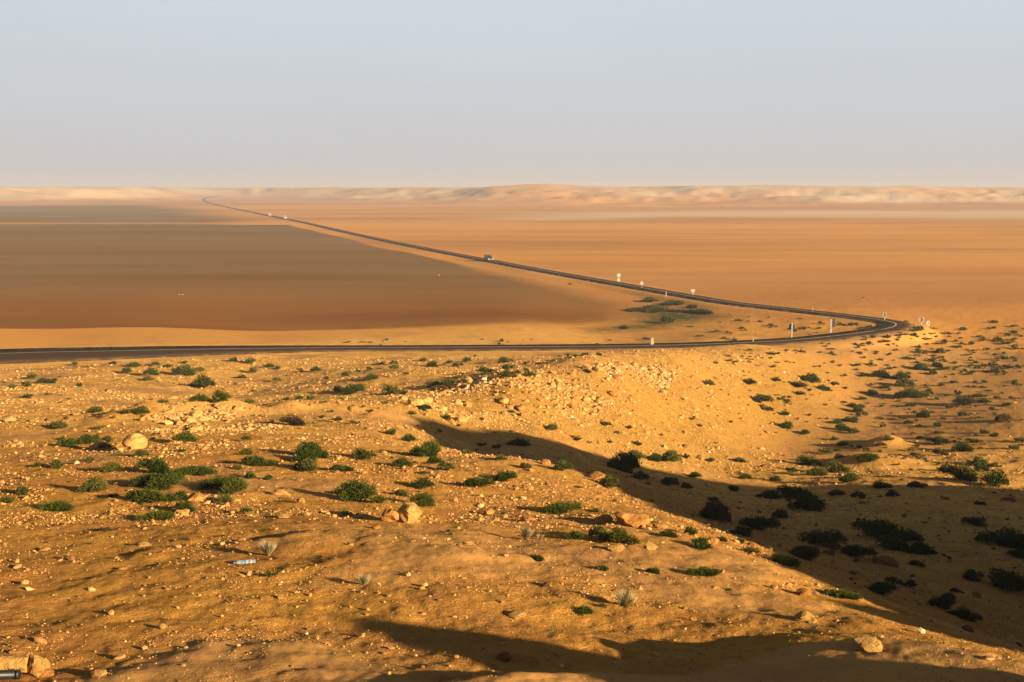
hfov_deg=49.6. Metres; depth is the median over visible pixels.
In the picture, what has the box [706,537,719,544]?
rock
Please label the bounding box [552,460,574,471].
shrub
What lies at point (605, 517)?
rock
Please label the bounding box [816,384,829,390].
shrub
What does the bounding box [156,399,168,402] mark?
shrub
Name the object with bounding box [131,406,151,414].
shrub
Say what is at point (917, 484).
shrub
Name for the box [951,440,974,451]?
shrub
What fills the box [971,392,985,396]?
shrub
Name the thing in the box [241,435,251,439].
shrub
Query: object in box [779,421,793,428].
shrub
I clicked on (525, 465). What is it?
shrub
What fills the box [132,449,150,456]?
shrub
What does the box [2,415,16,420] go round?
rock
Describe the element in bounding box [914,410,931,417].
shrub
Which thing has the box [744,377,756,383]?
shrub
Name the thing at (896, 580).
shrub
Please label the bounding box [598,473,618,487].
shrub
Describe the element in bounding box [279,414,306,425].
shrub
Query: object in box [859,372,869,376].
shrub
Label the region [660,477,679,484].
shrub
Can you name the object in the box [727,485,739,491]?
shrub
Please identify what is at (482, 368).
shrub
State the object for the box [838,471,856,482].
shrub
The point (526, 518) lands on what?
rock
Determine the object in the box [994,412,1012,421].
shrub
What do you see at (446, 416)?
shrub
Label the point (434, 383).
shrub
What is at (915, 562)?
shrub
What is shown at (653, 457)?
shrub
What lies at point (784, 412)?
shrub
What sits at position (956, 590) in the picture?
shrub
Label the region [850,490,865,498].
shrub
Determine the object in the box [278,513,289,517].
rock
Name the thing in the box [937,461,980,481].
shrub
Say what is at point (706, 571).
shrub
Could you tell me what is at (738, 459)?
shrub
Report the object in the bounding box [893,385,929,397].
shrub
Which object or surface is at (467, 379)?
rock
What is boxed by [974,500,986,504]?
shrub
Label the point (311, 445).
shrub
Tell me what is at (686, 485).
shrub
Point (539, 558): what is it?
shrub
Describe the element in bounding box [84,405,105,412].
shrub
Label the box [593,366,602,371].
rock
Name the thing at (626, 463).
shrub
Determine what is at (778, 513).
shrub
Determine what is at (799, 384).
shrub
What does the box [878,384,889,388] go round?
shrub
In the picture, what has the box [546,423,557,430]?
shrub
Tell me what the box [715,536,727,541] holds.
shrub
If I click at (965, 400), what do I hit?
shrub
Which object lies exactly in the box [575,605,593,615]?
shrub
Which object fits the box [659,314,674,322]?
shrub
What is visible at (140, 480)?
shrub
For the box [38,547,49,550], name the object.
rock
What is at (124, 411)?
shrub
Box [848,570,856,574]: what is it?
rock
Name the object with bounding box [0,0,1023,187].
sky
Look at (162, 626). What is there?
rock
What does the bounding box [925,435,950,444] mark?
shrub
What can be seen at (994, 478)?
shrub
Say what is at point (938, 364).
shrub
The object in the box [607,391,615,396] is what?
rock
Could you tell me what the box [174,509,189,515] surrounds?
rock
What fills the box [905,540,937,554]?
shrub
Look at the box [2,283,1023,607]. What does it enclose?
scrub
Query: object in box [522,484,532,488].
rock
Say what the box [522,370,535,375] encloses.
shrub
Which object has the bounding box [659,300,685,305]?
shrub
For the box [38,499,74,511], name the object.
shrub
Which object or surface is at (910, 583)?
shrub
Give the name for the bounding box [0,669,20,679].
pipe
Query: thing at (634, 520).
rock
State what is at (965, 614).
shrub
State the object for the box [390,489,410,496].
shrub
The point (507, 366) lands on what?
shrub
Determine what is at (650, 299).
shrub
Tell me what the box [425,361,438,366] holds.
shrub
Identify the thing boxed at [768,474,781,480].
shrub
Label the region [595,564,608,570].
shrub
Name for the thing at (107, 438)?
shrub
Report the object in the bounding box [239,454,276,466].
shrub
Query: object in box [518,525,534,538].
tuft
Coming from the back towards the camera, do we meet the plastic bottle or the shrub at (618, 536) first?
the shrub at (618, 536)
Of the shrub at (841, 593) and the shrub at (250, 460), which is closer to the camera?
the shrub at (841, 593)
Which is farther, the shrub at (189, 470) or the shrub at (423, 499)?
the shrub at (189, 470)
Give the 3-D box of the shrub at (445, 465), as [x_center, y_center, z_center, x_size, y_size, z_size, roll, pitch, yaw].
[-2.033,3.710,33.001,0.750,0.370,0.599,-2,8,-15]
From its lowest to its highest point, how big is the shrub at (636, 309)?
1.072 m
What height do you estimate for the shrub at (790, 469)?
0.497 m
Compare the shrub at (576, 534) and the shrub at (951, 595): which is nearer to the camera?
the shrub at (576, 534)
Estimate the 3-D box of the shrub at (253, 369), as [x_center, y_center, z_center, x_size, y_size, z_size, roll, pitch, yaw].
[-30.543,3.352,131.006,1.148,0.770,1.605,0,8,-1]
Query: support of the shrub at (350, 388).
on the ground
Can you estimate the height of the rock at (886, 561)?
0.289 m
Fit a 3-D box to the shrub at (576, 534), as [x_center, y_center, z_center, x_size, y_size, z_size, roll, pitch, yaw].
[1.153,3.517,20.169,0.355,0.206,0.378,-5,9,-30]
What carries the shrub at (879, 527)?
on the ground
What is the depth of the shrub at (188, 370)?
122.28 m
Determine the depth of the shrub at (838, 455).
92.53 m
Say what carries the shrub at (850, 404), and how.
on the ground
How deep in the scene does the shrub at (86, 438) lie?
41.29 m
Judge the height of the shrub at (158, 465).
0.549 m
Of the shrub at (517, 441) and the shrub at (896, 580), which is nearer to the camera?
the shrub at (896, 580)
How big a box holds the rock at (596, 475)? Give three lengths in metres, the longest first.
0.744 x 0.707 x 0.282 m
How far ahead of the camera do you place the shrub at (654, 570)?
17.00 m
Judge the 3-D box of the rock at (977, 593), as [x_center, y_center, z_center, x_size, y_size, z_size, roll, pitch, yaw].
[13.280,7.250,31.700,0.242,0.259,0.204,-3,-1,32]
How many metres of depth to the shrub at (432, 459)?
34.98 m
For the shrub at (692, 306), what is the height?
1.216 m
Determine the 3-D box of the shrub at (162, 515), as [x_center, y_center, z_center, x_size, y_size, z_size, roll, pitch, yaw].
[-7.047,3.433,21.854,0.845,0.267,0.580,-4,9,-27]
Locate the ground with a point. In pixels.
(102, 266)
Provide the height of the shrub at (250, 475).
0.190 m
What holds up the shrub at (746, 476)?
on the ground
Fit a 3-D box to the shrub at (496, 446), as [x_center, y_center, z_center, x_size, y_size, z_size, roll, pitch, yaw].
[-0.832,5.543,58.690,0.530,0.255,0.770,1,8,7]
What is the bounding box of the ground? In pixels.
[0,184,1023,681]
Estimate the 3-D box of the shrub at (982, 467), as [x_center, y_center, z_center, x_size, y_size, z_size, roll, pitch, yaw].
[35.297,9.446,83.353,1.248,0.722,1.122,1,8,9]
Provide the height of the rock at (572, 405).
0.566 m
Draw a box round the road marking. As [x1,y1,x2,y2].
[24,225,896,352]
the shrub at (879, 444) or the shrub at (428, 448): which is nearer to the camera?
the shrub at (428, 448)
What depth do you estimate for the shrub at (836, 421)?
120.56 m
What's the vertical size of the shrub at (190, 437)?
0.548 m
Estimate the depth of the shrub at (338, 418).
51.67 m
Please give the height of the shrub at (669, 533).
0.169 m
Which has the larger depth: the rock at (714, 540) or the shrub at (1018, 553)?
the shrub at (1018, 553)
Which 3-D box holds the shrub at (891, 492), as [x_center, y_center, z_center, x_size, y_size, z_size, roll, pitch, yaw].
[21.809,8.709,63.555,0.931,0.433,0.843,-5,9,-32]
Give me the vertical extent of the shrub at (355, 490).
0.580 m
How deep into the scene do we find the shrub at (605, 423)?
83.08 m
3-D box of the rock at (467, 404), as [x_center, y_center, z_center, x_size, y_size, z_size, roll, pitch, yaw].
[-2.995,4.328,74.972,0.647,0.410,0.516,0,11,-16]
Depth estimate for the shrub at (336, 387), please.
90.35 m
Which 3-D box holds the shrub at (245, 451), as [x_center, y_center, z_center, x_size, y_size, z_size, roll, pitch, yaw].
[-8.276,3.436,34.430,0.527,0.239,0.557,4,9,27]
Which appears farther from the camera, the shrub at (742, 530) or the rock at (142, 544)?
the shrub at (742, 530)
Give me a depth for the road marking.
169.51 m
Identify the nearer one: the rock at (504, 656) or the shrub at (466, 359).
the rock at (504, 656)
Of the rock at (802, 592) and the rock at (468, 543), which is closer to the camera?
the rock at (802, 592)
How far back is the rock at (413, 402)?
66.05 m
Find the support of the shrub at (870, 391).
on the ground
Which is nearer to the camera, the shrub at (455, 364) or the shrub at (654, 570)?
the shrub at (654, 570)
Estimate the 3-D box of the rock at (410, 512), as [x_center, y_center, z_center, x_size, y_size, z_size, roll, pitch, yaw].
[-2.045,3.424,22.129,0.464,0.430,0.495,10,15,38]
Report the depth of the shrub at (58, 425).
47.56 m
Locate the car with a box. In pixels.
[484,255,493,260]
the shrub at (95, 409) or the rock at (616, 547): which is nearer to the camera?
the rock at (616, 547)
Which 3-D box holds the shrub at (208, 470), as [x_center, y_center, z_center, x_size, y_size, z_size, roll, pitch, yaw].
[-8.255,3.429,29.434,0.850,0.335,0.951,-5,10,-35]
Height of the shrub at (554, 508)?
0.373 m
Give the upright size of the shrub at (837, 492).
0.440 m
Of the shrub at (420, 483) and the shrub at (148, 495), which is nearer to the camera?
the shrub at (148, 495)
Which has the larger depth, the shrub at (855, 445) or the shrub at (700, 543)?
the shrub at (855, 445)
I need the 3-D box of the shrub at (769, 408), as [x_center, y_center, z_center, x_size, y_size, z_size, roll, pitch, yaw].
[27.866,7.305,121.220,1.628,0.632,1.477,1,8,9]
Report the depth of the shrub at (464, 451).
41.53 m
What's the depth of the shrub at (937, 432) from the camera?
110.80 m
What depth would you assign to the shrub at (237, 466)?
30.95 m
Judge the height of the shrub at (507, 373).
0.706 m
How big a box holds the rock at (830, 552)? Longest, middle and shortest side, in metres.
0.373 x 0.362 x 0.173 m
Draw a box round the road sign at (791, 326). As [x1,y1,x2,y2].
[789,323,794,337]
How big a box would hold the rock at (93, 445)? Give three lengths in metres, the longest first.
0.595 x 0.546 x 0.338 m
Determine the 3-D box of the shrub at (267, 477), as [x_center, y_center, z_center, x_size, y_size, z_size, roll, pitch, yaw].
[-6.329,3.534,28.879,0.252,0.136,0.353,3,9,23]
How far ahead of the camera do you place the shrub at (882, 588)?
24.64 m
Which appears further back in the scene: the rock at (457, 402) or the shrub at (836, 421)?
the shrub at (836, 421)
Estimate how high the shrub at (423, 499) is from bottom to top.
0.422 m
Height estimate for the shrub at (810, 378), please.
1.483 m
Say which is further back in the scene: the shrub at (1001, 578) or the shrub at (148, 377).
the shrub at (148, 377)
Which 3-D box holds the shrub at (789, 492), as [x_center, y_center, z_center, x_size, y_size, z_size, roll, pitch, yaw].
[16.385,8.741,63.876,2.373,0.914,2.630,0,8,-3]
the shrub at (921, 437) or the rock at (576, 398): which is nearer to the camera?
the rock at (576, 398)
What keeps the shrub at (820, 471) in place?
on the ground
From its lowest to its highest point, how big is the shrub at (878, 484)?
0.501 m
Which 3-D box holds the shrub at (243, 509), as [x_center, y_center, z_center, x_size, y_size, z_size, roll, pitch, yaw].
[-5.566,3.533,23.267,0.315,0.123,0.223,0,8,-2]
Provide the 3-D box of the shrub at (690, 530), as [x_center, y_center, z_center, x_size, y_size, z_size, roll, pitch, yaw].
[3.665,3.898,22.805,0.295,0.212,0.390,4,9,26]
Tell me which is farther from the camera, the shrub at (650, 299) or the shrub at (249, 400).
the shrub at (650, 299)
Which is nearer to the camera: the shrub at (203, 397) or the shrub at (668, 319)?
the shrub at (203, 397)
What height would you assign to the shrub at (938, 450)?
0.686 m
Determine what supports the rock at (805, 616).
on the ground
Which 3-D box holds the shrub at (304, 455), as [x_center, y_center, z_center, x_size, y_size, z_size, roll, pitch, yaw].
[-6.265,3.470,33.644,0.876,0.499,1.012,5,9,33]
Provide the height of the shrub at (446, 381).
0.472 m
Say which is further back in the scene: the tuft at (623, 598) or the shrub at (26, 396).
the shrub at (26, 396)
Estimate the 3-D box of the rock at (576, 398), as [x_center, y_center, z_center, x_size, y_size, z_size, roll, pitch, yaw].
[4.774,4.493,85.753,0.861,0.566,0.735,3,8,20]
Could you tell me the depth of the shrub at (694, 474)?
75.36 m
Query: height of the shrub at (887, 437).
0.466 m
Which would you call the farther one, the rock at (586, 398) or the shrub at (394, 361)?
the shrub at (394, 361)
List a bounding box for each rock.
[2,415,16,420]
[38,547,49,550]
[88,669,107,676]
[89,441,105,448]
[114,433,147,449]
[138,542,150,546]
[159,623,166,628]
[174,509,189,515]
[185,492,206,500]
[271,489,290,494]
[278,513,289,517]
[295,498,304,502]
[371,524,380,528]
[381,508,399,521]
[397,502,422,522]
[408,398,418,406]
[454,399,462,405]
[454,416,466,422]
[459,409,465,414]
[462,541,473,544]
[463,402,471,406]
[464,377,473,382]
[483,508,493,514]
[496,651,511,661]
[498,396,508,403]
[507,610,525,618]
[516,404,525,410]
[521,516,535,520]
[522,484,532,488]
[534,404,541,408]
[541,459,550,464]
[567,403,576,408]
[571,384,578,389]
[571,395,579,402]
[581,364,591,369]
[582,396,590,402]
[585,471,605,479]
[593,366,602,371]
[594,512,613,522]
[606,544,624,551]
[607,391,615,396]
[615,511,648,527]
[643,542,656,550]
[652,524,667,528]
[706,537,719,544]
[794,610,816,622]
[795,588,811,595]
[823,550,835,555]
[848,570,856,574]
[851,635,882,651]
[871,555,898,567]
[961,625,974,632]
[972,590,980,597]
[1000,497,1015,501]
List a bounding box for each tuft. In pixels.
[258,538,277,555]
[356,574,370,584]
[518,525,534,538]
[614,588,636,606]
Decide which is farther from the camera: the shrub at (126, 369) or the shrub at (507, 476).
the shrub at (126, 369)
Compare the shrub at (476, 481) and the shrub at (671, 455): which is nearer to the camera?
the shrub at (476, 481)
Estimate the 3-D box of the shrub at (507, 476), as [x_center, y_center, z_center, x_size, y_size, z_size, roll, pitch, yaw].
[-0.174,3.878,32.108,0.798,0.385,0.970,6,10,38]
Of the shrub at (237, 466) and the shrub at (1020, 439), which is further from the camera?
the shrub at (1020, 439)
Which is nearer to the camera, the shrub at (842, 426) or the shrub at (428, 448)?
the shrub at (428, 448)
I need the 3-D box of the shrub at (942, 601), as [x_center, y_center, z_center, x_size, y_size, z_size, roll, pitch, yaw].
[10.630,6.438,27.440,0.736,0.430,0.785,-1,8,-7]
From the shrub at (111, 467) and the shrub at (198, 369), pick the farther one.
the shrub at (198, 369)
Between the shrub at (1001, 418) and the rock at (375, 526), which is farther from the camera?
the shrub at (1001, 418)
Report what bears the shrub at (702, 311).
on the ground
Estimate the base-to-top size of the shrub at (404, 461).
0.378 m
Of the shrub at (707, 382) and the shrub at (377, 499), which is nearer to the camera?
the shrub at (377, 499)
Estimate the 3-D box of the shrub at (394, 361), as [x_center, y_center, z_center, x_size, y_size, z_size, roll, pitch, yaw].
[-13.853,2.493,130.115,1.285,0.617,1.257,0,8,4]
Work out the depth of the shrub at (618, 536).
19.89 m
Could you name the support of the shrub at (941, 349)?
on the ground
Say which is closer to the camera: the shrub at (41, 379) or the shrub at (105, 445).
the shrub at (105, 445)
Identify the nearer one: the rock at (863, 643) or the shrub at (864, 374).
the rock at (863, 643)
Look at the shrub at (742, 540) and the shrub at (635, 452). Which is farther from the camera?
the shrub at (635, 452)
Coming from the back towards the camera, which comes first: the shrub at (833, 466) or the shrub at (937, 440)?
the shrub at (937, 440)
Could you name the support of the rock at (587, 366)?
on the ground
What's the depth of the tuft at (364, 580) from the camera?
14.81 m
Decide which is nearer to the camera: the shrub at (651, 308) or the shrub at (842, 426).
the shrub at (842, 426)
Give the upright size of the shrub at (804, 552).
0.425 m
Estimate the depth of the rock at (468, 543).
18.24 m
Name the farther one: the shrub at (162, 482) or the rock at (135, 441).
the rock at (135, 441)
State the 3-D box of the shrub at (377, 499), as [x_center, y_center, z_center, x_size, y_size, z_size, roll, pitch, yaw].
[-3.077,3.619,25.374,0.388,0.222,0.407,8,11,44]
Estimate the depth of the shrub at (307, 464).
31.09 m
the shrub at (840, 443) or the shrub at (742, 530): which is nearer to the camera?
the shrub at (742, 530)
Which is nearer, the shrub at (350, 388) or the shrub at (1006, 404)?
the shrub at (350, 388)
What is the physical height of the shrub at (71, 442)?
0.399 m
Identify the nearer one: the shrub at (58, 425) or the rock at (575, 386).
the shrub at (58, 425)
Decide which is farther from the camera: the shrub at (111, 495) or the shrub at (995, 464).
the shrub at (995, 464)
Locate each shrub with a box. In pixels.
[0,495,15,503]
[14,484,29,494]
[20,381,31,386]
[20,393,31,398]
[31,461,43,466]
[36,377,49,382]
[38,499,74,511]
[45,378,58,382]
[47,459,65,468]
[48,420,68,428]
[56,437,84,447]
[72,474,109,492]
[76,433,99,443]
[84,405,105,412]
[93,425,103,429]
[98,442,113,448]
[99,435,112,441]
[99,460,121,472]
[107,493,118,497]
[119,366,132,372]
[119,409,132,413]
[123,486,181,503]
[126,362,139,365]
[129,472,157,485]
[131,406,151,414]
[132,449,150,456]
[135,509,175,520]
[136,454,171,473]
[141,375,154,380]
[143,367,159,375]
[144,468,184,490]
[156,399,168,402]
[162,364,173,367]
[165,466,199,475]
[169,363,197,375]
[171,429,196,441]
[172,498,195,514]
[173,490,188,500]
[186,393,211,401]
[187,464,219,476]
[189,373,216,387]
[195,367,204,371]
[197,474,240,489]
[209,389,232,402]
[215,494,231,503]
[218,476,249,494]
[232,464,242,469]
[239,448,252,454]
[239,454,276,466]
[239,506,253,512]
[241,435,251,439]
[243,398,255,403]
[244,357,255,363]
[244,471,255,478]
[248,367,256,372]
[263,475,272,479]
[264,362,273,367]
[272,377,282,381]
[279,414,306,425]
[289,449,320,461]
[292,458,318,471]
[294,395,303,399]
[294,438,324,457]
[309,366,321,371]
[316,449,328,457]
[329,464,345,471]
[332,385,341,391]
[332,416,342,420]
[333,476,377,501]
[338,383,365,394]
[341,371,348,375]
[342,465,354,471]
[350,447,376,459]
[362,372,377,380]
[370,495,385,502]
[381,383,400,394]
[385,428,395,434]
[389,360,397,364]
[389,364,398,368]
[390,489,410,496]
[392,456,413,466]
[401,433,415,441]
[408,440,443,457]
[408,477,434,489]
[410,492,436,506]
[416,404,431,410]
[418,385,430,388]
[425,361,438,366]
[426,455,443,463]
[429,380,442,385]
[433,458,455,470]
[440,379,453,383]
[442,413,450,419]
[450,362,463,366]
[461,356,470,361]
[461,449,471,453]
[463,476,494,487]
[476,366,487,371]
[483,367,496,372]
[491,444,501,447]
[492,469,517,481]
[494,454,507,459]
[497,357,508,362]
[498,369,516,376]
[501,363,513,369]
[506,437,530,446]
[518,462,531,468]
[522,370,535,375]
[529,554,543,561]
[543,499,582,514]
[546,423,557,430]
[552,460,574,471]
[565,530,585,539]
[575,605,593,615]
[587,525,607,536]
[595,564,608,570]
[596,524,640,544]
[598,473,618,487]
[600,420,611,424]
[603,449,642,474]
[624,307,643,311]
[626,449,644,459]
[630,469,649,480]
[639,296,658,301]
[640,304,669,311]
[644,567,659,573]
[646,454,663,461]
[654,529,678,537]
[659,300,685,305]
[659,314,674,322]
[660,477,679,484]
[661,449,682,462]
[677,309,690,312]
[681,482,692,488]
[684,307,712,313]
[684,526,697,534]
[685,566,721,576]
[686,304,697,308]
[688,471,701,477]
[689,536,712,549]
[698,495,731,523]
[704,379,715,385]
[705,457,714,461]
[707,496,718,502]
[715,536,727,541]
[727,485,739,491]
[730,525,752,537]
[734,457,747,462]
[734,538,745,543]
[738,514,781,530]
[739,473,752,478]
[739,546,761,552]
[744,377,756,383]
[751,393,774,402]
[754,488,782,499]
[761,406,773,410]
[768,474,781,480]
[769,552,800,567]
[771,509,788,517]
[775,484,817,499]
[778,410,788,414]
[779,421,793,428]
[784,466,797,472]
[784,493,827,511]
[786,544,825,560]
[788,380,807,387]
[793,454,818,464]
[797,528,848,549]
[800,372,821,382]
[800,429,810,434]
[806,465,827,475]
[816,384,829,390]
[820,588,865,600]
[825,460,851,472]
[828,419,842,423]
[828,489,846,495]
[834,422,849,430]
[834,453,845,458]
[835,440,849,445]
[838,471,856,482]
[840,542,877,557]
[841,416,858,422]
[845,427,860,433]
[847,402,858,406]
[848,513,931,541]
[850,443,861,447]
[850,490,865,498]
[852,406,862,412]
[854,453,881,462]
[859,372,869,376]
[864,581,896,595]
[867,389,878,395]
[870,368,889,377]
[871,480,893,487]
[873,533,909,551]
[875,442,887,445]
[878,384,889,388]
[882,435,893,440]
[884,489,901,496]
[884,576,904,585]
[889,370,910,378]
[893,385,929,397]
[894,377,915,386]
[903,579,916,587]
[904,402,914,406]
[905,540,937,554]
[907,481,928,487]
[907,560,926,567]
[913,363,931,370]
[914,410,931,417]
[916,434,928,439]
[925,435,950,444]
[927,592,955,609]
[931,361,944,367]
[932,347,946,352]
[932,447,947,454]
[933,430,944,433]
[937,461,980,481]
[943,592,956,599]
[946,605,982,622]
[948,586,964,592]
[950,395,976,405]
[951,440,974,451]
[957,411,969,415]
[960,516,988,527]
[961,567,984,582]
[965,438,983,442]
[967,456,988,465]
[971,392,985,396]
[972,463,990,470]
[973,526,1023,549]
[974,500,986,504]
[976,397,991,402]
[977,470,1011,487]
[979,428,988,433]
[984,568,1023,593]
[988,462,1001,466]
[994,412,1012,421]
[1002,402,1011,405]
[1006,548,1023,559]
[1008,444,1019,449]
[1013,437,1023,442]
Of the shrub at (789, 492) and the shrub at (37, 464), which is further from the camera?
the shrub at (789, 492)
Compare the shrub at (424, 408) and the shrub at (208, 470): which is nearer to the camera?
the shrub at (208, 470)
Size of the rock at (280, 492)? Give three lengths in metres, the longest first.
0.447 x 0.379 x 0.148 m
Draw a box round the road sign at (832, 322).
[830,319,834,332]
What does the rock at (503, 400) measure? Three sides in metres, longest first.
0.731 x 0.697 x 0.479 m
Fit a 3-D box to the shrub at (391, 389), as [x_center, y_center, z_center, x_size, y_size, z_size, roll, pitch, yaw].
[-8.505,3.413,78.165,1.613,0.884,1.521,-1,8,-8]
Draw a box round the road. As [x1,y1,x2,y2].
[0,196,913,363]
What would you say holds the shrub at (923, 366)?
on the ground
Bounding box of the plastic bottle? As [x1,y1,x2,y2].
[234,559,254,563]
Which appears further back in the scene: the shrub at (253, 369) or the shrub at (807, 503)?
the shrub at (253, 369)
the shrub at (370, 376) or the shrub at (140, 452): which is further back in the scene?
the shrub at (370, 376)
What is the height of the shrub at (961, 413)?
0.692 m
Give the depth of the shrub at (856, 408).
129.48 m
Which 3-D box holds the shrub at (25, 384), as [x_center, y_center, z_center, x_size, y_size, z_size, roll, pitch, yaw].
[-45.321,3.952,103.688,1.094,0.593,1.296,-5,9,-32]
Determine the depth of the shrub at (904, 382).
148.12 m
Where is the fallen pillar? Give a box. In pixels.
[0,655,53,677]
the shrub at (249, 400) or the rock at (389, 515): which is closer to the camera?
the rock at (389, 515)
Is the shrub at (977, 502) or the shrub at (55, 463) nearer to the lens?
the shrub at (55, 463)
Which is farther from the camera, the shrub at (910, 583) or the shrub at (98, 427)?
the shrub at (98, 427)
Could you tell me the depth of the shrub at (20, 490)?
25.82 m
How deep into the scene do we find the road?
166.90 m
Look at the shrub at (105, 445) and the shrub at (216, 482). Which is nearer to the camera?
the shrub at (216, 482)
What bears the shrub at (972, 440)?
on the ground
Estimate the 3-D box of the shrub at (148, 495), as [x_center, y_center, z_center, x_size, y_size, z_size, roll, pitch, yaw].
[-8.007,3.424,24.689,1.281,0.376,1.020,5,9,33]
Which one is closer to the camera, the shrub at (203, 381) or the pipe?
the pipe
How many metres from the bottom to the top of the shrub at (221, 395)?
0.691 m
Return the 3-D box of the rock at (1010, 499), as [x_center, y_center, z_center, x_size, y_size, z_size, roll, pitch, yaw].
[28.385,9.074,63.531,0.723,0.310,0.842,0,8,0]
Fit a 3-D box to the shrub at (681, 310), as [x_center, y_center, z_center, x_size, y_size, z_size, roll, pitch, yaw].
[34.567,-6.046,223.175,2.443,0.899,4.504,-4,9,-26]
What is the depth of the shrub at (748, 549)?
22.03 m
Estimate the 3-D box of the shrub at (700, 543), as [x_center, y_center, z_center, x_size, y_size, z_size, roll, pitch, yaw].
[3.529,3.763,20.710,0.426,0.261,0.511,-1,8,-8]
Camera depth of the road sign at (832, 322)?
184.00 m
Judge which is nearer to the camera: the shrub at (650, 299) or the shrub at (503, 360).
the shrub at (503, 360)
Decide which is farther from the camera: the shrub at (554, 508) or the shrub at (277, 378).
the shrub at (277, 378)
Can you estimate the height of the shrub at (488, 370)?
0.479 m
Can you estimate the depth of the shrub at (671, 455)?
80.15 m
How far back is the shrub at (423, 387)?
87.46 m
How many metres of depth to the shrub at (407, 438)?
45.95 m
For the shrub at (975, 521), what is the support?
on the ground
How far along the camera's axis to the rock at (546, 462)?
37.36 m
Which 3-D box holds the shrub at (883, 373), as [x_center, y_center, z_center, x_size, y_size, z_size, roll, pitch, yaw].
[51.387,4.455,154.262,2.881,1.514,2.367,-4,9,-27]
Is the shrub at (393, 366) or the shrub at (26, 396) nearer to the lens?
the shrub at (26, 396)
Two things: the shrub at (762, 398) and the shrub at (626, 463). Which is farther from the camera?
the shrub at (762, 398)
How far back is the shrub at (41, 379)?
110.60 m
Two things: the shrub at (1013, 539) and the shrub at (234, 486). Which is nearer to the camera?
the shrub at (234, 486)
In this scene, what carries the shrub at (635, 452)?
on the ground
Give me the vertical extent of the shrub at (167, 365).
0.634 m
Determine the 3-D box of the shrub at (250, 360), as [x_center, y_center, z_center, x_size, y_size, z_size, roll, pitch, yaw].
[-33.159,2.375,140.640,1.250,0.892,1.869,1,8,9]
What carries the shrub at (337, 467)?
on the ground
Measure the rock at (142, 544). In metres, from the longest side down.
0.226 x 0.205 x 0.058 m
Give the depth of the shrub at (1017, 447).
97.34 m
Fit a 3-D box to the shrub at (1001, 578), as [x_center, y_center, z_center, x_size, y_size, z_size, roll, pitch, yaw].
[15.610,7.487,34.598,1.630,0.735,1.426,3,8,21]
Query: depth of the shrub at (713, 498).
53.77 m
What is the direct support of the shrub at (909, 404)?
on the ground
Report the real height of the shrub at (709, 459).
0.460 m
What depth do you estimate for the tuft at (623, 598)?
14.43 m
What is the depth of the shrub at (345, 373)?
112.55 m
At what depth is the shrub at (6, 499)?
24.45 m
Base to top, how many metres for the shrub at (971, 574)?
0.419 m
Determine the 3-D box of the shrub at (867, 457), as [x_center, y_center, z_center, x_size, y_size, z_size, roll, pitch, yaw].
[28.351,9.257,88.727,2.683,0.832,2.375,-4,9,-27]
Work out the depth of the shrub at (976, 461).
86.96 m
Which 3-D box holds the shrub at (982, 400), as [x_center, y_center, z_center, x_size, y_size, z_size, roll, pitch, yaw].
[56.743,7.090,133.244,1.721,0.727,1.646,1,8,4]
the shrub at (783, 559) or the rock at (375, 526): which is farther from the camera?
the shrub at (783, 559)
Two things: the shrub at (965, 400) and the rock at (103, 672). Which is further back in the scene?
the shrub at (965, 400)
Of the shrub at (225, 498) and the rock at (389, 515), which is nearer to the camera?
the rock at (389, 515)
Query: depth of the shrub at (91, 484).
26.00 m
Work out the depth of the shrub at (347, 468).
31.46 m
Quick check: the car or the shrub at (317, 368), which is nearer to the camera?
the shrub at (317, 368)
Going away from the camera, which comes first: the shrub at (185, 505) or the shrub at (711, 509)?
the shrub at (185, 505)
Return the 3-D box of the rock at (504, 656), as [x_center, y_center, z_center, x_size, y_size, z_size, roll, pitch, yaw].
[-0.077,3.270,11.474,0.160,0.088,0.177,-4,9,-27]
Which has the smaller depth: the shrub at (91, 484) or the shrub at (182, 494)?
the shrub at (182, 494)
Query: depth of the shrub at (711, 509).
34.75 m
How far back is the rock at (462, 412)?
70.06 m
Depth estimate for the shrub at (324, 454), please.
34.76 m
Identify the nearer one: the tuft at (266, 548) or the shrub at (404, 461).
the tuft at (266, 548)
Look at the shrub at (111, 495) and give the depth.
25.40 m
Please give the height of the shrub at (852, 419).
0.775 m
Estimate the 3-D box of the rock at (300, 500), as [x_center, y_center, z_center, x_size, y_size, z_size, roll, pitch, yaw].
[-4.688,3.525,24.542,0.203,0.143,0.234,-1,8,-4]
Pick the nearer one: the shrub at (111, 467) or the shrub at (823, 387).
the shrub at (111, 467)
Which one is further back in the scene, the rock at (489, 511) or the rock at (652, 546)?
the rock at (489, 511)
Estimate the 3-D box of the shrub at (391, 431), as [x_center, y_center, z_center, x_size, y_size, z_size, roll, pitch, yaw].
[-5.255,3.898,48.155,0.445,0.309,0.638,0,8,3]
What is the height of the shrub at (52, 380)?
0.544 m
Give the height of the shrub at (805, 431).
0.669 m
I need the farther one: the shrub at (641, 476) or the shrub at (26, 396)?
the shrub at (26, 396)
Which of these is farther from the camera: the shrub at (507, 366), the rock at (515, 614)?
the shrub at (507, 366)
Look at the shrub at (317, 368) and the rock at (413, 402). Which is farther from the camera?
the shrub at (317, 368)
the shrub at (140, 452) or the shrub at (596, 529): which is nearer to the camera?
the shrub at (596, 529)
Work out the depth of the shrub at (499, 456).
36.98 m
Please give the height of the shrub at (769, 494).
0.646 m
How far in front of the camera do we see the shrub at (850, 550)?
36.19 m
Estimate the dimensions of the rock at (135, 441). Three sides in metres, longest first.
1.082 x 1.068 x 0.644 m
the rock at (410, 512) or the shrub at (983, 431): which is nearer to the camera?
the rock at (410, 512)
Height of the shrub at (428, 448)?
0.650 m
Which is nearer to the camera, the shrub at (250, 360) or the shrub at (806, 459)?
the shrub at (806, 459)

